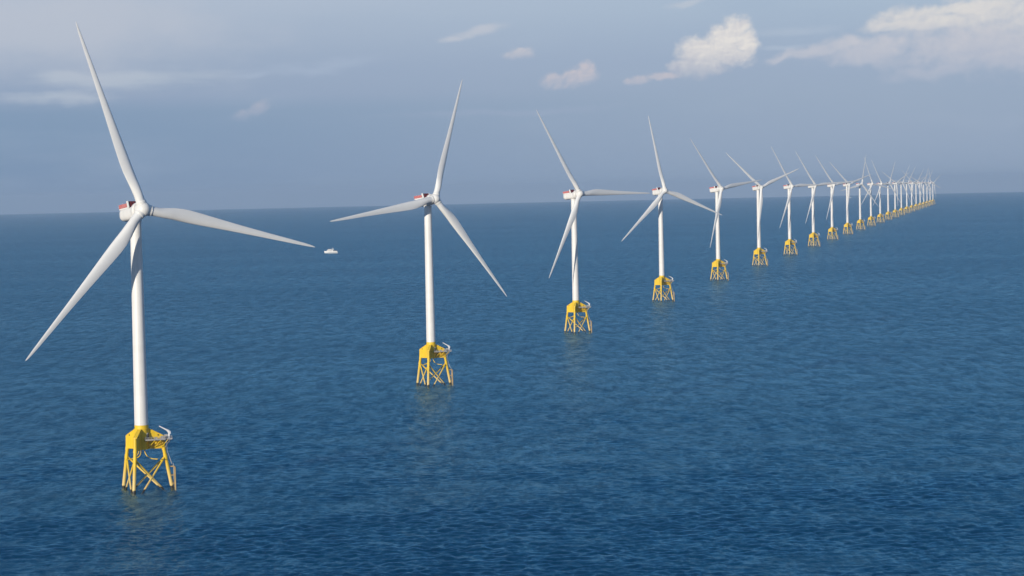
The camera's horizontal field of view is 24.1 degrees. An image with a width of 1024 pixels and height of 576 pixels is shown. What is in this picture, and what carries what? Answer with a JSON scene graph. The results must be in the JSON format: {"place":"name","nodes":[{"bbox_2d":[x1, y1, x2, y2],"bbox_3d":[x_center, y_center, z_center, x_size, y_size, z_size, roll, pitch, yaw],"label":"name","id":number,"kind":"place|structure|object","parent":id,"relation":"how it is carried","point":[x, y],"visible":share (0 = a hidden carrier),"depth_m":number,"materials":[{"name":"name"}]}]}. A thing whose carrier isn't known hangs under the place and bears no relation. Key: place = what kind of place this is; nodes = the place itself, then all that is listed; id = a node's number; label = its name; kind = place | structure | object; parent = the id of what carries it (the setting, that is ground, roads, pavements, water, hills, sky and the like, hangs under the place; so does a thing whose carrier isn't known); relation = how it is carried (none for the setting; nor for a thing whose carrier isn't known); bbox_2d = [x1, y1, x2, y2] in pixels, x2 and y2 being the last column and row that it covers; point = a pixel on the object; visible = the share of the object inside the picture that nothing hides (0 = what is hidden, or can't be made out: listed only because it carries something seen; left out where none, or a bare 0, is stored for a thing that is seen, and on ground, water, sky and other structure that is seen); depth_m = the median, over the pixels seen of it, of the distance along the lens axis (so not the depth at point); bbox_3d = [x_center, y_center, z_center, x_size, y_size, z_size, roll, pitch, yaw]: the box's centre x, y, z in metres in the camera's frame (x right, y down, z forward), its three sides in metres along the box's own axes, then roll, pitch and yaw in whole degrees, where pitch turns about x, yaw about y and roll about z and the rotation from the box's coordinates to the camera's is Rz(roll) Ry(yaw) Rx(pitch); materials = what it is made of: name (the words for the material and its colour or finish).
{"place":"outdoors","nodes":[
{"label":"outdoors","id":0,"kind":"place"},
{"bbox_2d":[0,192,1023,575],"bbox_3d":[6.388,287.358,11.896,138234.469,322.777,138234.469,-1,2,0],"label":"deep water","id":1,"kind":"structure","parent":0,"point":[842,404],"depth_m":1473.17,"materials":[{"name":"blue liquid"}]},
{"bbox_2d":[25,22,313,495],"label":"wind turbine","id":2,"kind":"object","parent":1,"relation":"in","point":[141,435],"visible":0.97,"depth_m":1020.97,"materials":[{"name":"white paint"}]},
{"bbox_2d":[324,249,337,253],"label":"service vessel","id":3,"kind":"object","parent":1,"relation":"on","point":[330,251],"visible":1,"depth_m":5071.42,"materials":[{"name":"white paint"}]},
{"bbox_2d":[330,79,506,387],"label":"wind turbine","id":4,"kind":"object","parent":1,"relation":"in","point":[430,349],"visible":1,"depth_m":1541.75,"materials":[{"name":"metal"}]},
{"bbox_2d":[536,110,649,334],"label":"wind turbine","id":5,"kind":"object","parent":1,"relation":"in","point":[575,195],"visible":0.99,"depth_m":2070.48,"materials":[{"name":"metal"}]},
{"bbox_2d":[622,116,722,302],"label":"wind turbine","id":6,"kind":"object","parent":1,"relation":"in","point":[661,279],"visible":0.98,"depth_m":2602.80,"materials":[{"name":"metal"}]},
{"bbox_2d":[691,140,759,280],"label":"wind turbine","id":7,"kind":"object","parent":1,"relation":"in","point":[718,262],"visible":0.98,"depth_m":3143.09,"materials":[{"name":"metal"}]},
{"bbox_2d":[726,153,797,266],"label":"wind turbine","id":8,"kind":"object","parent":1,"relation":"in","point":[758,187],"visible":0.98,"depth_m":3667.15,"materials":[{"name":"metal"}]},
{"bbox_2d":[771,147,824,255],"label":"wind turbine","id":9,"kind":"object","parent":1,"relation":"in","point":[790,187],"visible":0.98,"depth_m":4199.63,"materials":[{"name":"metal"}]},
{"bbox_2d":[795,151,841,246],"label":"wind turbine","id":10,"kind":"object","parent":1,"relation":"in","point":[813,234],"visible":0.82,"depth_m":4728.09,"materials":[{"name":"metal"}]},
{"bbox_2d":[815,155,858,239],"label":"wind turbine","id":11,"kind":"object","parent":1,"relation":"in","point":[832,229],"visible":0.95,"depth_m":5258.13,"materials":[{"name":"metal"}]},
{"bbox_2d":[831,164,870,234],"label":"wind turbine","id":12,"kind":"object","parent":1,"relation":"in","point":[847,186],"visible":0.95,"depth_m":5788.57,"materials":[{"name":"metal"}]},
{"bbox_2d":[841,158,877,229],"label":"wind turbine","id":13,"kind":"object","parent":1,"relation":"in","point":[860,221],"visible":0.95,"depth_m":6319.23,"materials":[{"name":"metal"}]},
{"bbox_2d":[861,158,890,225],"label":"wind turbine","id":14,"kind":"object","parent":1,"relation":"in","point":[871,184],"visible":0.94,"depth_m":6849.70,"materials":[{"name":"metal"}]},
{"bbox_2d":[872,162,896,222],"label":"wind turbine","id":15,"kind":"object","parent":1,"relation":"in","point":[880,215],"visible":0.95,"depth_m":7379.90,"materials":[{"name":"metal"}]},
{"bbox_2d":[882,164,900,219],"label":"wind turbine","id":16,"kind":"object","parent":1,"relation":"in","point":[888,213],"visible":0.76,"depth_m":7910.76,"materials":[{"name":"metal"}]},
{"bbox_2d":[884,173,906,217],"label":"wind turbine","id":17,"kind":"object","parent":1,"relation":"in","point":[895,188],"visible":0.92,"depth_m":8440.69,"materials":[{"name":"metal"}]},
{"bbox_2d":[892,167,910,214],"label":"wind turbine","id":18,"kind":"object","parent":1,"relation":"in","point":[901,208],"visible":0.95,"depth_m":8970.65,"materials":[{"name":"metal"}]},
{"bbox_2d":[894,168,914,213],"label":"wind turbine","id":19,"kind":"object","parent":1,"relation":"in","point":[906,207],"visible":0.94,"depth_m":9502.79,"materials":[{"name":"metal"}]},
{"bbox_2d":[904,173,923,211],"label":"wind turbine","id":20,"kind":"object","parent":1,"relation":"in","point":[911,182],"visible":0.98,"depth_m":10032.00,"materials":[{"name":"metal"}]},
{"bbox_2d":[905,169,923,209],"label":"wind turbine","id":21,"kind":"object","parent":1,"relation":"in","point":[915,183],"visible":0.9,"depth_m":10562.64,"materials":[{"name":"metal"}]},
{"bbox_2d":[911,172,929,208],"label":"wind turbine","id":22,"kind":"object","parent":1,"relation":"in","point":[919,183],"visible":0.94,"depth_m":11092.75,"materials":[{"name":"metal"}]},
{"bbox_2d":[922,167,931,207],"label":"wind turbine","id":23,"kind":"object","parent":1,"relation":"in","point":[923,203],"visible":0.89,"depth_m":11624.14,"materials":[{"name":"metal"}]},
{"bbox_2d":[925,170,933,206],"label":"wind turbine","id":24,"kind":"object","parent":1,"relation":"in","point":[927,192],"visible":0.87,"depth_m":12154.41,"materials":[{"name":"metal"}]},
{"bbox_2d":[924,173,939,205],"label":"wind turbine","id":25,"kind":"object","parent":1,"relation":"in","point":[930,191],"visible":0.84,"depth_m":12684.45,"materials":[{"name":"metal"}]},
{"bbox_2d":[928,177,938,204],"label":"wind turbine","id":26,"kind":"object","parent":1,"relation":"in","point":[932,190],"visible":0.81,"depth_m":13214.34,"materials":[{"name":"metal"}]},
{"bbox_2d":[0,0,1023,214],"label":"sky","id":27,"kind":"structure","parent":0,"point":[213,104],"materials":[{"name":"blue"}]}
]}

